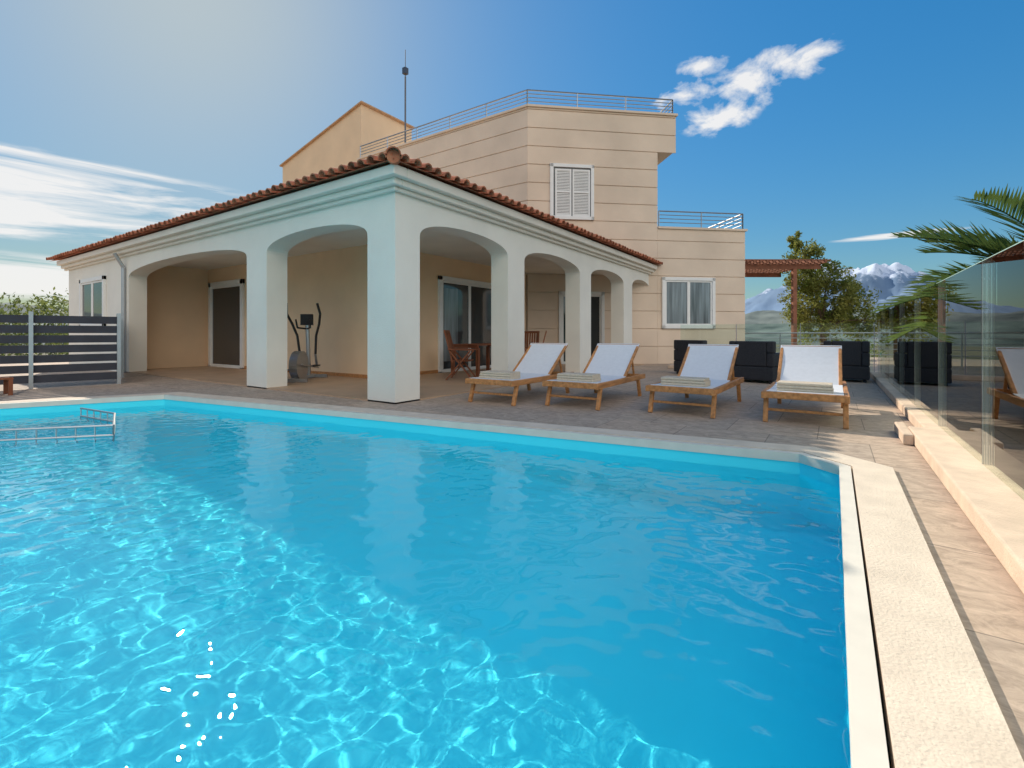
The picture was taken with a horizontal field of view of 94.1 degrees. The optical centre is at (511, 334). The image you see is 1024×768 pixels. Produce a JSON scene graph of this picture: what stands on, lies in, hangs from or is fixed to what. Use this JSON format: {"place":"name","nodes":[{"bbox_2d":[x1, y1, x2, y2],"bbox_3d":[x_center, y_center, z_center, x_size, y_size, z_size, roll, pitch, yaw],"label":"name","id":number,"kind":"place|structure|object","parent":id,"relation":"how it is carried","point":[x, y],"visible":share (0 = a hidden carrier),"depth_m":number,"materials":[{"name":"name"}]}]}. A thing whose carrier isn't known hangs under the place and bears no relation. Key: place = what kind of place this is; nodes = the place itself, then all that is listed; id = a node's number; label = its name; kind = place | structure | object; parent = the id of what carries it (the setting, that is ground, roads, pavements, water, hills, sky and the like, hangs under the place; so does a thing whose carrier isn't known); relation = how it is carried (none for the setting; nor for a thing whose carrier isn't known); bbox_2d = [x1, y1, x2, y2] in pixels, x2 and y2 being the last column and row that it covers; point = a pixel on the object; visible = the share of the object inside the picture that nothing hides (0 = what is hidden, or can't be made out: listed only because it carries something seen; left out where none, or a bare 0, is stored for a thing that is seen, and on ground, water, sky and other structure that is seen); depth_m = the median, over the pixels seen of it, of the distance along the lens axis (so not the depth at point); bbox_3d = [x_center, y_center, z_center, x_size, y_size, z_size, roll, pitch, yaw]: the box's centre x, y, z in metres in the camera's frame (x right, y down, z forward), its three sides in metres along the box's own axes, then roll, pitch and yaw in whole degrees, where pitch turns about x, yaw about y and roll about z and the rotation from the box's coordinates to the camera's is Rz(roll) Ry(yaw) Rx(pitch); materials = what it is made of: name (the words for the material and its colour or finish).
{"place":"outdoors","nodes":[
{"label":"outdoors","id":0,"kind":"place"},
{"bbox_2d":[0,302,984,344],"bbox_3d":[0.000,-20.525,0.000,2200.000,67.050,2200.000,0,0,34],"label":"hills","id":1,"kind":"structure","parent":0,"point":[763,321],"depth_m":568.95,"materials":[{"name":"green plant"}]},
{"bbox_2d":[0,344,984,477],"bbox_3d":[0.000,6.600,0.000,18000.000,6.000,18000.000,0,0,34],"label":"terrain","id":2,"kind":"structure","parent":0,"point":[777,349],"depth_m":227.33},
{"bbox_2d":[0,287,68,355],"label":"hedge bushes","id":3,"kind":"object","parent":2,"relation":"on","point":[43,307],"visible":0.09,"depth_m":45.03,"materials":[{"name":"green plant"}]},
{"bbox_2d":[777,230,890,344],"bbox_3d":[13.217,-0.533,19.566,4.106,7.866,2.544,0,0,34],"label":"olive tree","id":4,"kind":"object","parent":2,"relation":"on","point":[814,283],"visible":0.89,"depth_m":19.43,"materials":[{"name":"green plant"}]},
{"bbox_2d":[868,184,1023,374],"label":"palm tree","id":5,"kind":"object","parent":2,"relation":"on","point":[968,241],"visible":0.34,"depth_m":5.09,"materials":[{"name":"green plant"}]},
{"bbox_2d":[0,357,1023,760],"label":"terrace paving","id":6,"kind":"structure","parent":0,"point":[984,591],"depth_m":5.35,"materials":[{"name":"stone"}]},
{"bbox_2d":[0,376,13,394],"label":"wooden stool","id":7,"kind":"object","parent":6,"relation":"on","point":[8,385],"visible":1,"depth_m":7.85,"materials":[{"name":"brown wood"}]},
{"bbox_2d":[0,311,123,388],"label":"slatted fence","id":8,"kind":"object","parent":6,"relation":"on","point":[117,347],"visible":1,"depth_m":9.06,"materials":[{"name":"grey metal"}]},
{"bbox_2d":[46,89,747,403],"bbox_3d":[-3.638,-4.718,18.345,21.591,11.475,17.800,0,0,34],"label":"stucco villa","id":9,"kind":"object","parent":6,"relation":"on","point":[379,240],"visible":0.94,"depth_m":12.65,"materials":[{"name":"paint"}]},
{"bbox_2d":[287,303,327,381],"bbox_3d":[-4.479,0.151,10.259,0.762,1.645,1.170,0,0,-1],"label":"elliptical trainer","id":10,"kind":"object","parent":9,"relation":"on","point":[300,366],"visible":0.95,"depth_m":10.26,"materials":[{"name":"grey metal"}]},
{"bbox_2d":[83,167,598,368],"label":"window panes","id":11,"kind":"structure","parent":9,"relation":"in","point":[226,301],"depth_m":13.89,"materials":[{"name":"glass"}]},
{"bbox_2d":[79,163,715,372],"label":"window frames","id":12,"kind":"structure","parent":9,"relation":"in","point":[441,279],"depth_m":14.61,"materials":[{"name":"white metal"}]},
{"bbox_2d":[402,50,407,142],"bbox_3d":[-4.051,-9.540,19.378,0.990,4.320,0.180,0,0,34],"label":"antenna mast","id":13,"kind":"object","parent":9,"relation":"on","point":[405,70],"visible":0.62,"depth_m":19.57,"materials":[{"name":"metal"}]},
{"bbox_2d":[444,330,477,379],"bbox_3d":[-1.122,0.448,10.450,0.655,1.080,0.600,0,0,4],"label":"wooden armchair","id":14,"kind":"object","parent":9,"relation":"on","point":[451,348],"visible":0.97,"depth_m":10.35,"materials":[{"name":"brown wood"}]},
{"bbox_2d":[451,343,490,376],"bbox_3d":[-0.717,0.606,11.822,0.890,0.745,1.600,0,0,34],"label":"wooden table","id":15,"kind":"object","parent":9,"relation":"on","point":[475,345],"visible":0.54,"depth_m":11.22,"materials":[{"name":"brown wood"}]},
{"bbox_2d":[524,331,539,352],"bbox_3d":[0.437,0.448,13.004,0.600,1.080,0.655,0,0,14],"label":"wooden armchair","id":16,"kind":"object","parent":9,"relation":"on","point":[536,334],"visible":0.19,"depth_m":13.25,"materials":[{"name":"brown wood"}]},
{"bbox_2d":[0,392,1023,767],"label":"swimming pool","id":17,"kind":"structure","parent":6,"relation":"in","point":[196,580],"depth_m":2.03,"materials":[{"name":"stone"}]},
{"bbox_2d":[0,407,115,441],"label":"pool step handrail","id":18,"kind":"object","parent":17,"relation":"in","point":[113,424],"visible":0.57,"depth_m":5.30,"materials":[{"name":"grey metal"}]},
{"bbox_2d":[465,343,569,405],"bbox_3d":[0.192,0.580,7.626,0.825,0.853,2.000,0,0,32],"label":"sun lounger","id":19,"kind":"object","parent":6,"relation":"on","point":[537,362],"visible":0.9,"depth_m":7.68,"materials":[{"name":"white fabric"}]},
{"bbox_2d":[542,343,644,409],"bbox_3d":[1.309,0.580,7.247,0.825,0.853,2.000,0,0,33],"label":"sun lounger","id":20,"kind":"object","parent":6,"relation":"on","point":[608,364],"visible":1,"depth_m":7.38,"materials":[{"name":"white fabric"}]},
{"bbox_2d":[674,340,706,373],"bbox_3d":[4.654,0.570,11.818,0.800,0.860,0.950,0,0,-26],"label":"rattan armchair","id":21,"kind":"object","parent":6,"relation":"on","point":[680,347],"visible":0.34,"depth_m":11.86,"materials":[{"name":"black wicker"}]},
{"bbox_2d":[645,344,743,418],"bbox_3d":[2.604,0.580,6.638,0.825,0.853,2.000,0,0,35],"label":"sun lounger","id":22,"kind":"object","parent":6,"relation":"on","point":[706,369],"visible":0.99,"depth_m":6.78,"materials":[{"name":"white fabric"}]},
{"bbox_2d":[729,341,779,383],"bbox_3d":[5.225,0.570,10.106,0.800,0.860,0.900,0,0,-41],"label":"rattan armchair","id":23,"kind":"object","parent":6,"relation":"on","point":[756,360],"visible":0.69,"depth_m":9.75,"materials":[{"name":"black wicker"}]},
{"bbox_2d":[744,259,830,344],"bbox_3d":[10.119,-0.830,19.088,3.199,3.860,3.299,0,0,-1],"label":"wooden pergola","id":24,"kind":"object","parent":6,"relation":"on","point":[765,267],"visible":0.72,"depth_m":17.78,"materials":[{"name":"brown wood"}]},
{"bbox_2d":[761,345,849,428],"bbox_3d":[3.724,0.580,6.004,0.825,0.853,2.000,0,0,34],"label":"sun lounger","id":25,"kind":"object","parent":6,"relation":"on","point":[809,372],"visible":1,"depth_m":6.16,"materials":[{"name":"white fabric"}]},
{"bbox_2d":[745,332,876,354],"bbox_3d":[11.325,0.465,16.968,6.257,1.071,0.048,0,0,30],"label":"metal railing","id":26,"kind":"object","parent":6,"relation":"on","point":[780,333],"visible":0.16,"depth_m":17.11,"materials":[{"name":"grey metal"}]},
{"bbox_2d":[668,364,1023,593],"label":"stone curb","id":27,"kind":"structure","parent":6,"relation":"on","point":[989,502],"depth_m":2.85,"materials":[{"name":"beige stone"}]},
{"bbox_2d":[700,240,1023,497],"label":"glass fence","id":28,"kind":"object","parent":27,"relation":"on","point":[931,366],"visible":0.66,"depth_m":3.57,"materials":[{"name":"clear glass"}]},
{"bbox_2d":[823,341,869,382],"bbox_3d":[7.228,0.570,10.323,0.800,0.860,0.800,0,0,34],"label":"rattan armchair","id":29,"kind":"object","parent":6,"relation":"on","point":[855,360],"visible":0.56,"depth_m":9.91,"materials":[{"name":"black wicker"}]},
{"bbox_2d":[0,0,1023,307],"label":"sky","id":30,"kind":"structure","parent":0,"point":[847,125],"materials":[{"name":"blue"}]},
{"bbox_2d":[744,262,984,313],"bbox_3d":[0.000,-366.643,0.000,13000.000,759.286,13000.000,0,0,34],"label":"mountain range","id":31,"kind":"structure","parent":0,"point":[890,281],"depth_m":4360.59,"materials":[{"name":"white snow"}]},
{"bbox_2d":[838,334,984,443],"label":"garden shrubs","id":32,"kind":"object","parent":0,"point":[872,345],"visible":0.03,"depth_m":23.07,"materials":[{"name":"green plant"}]}
]}

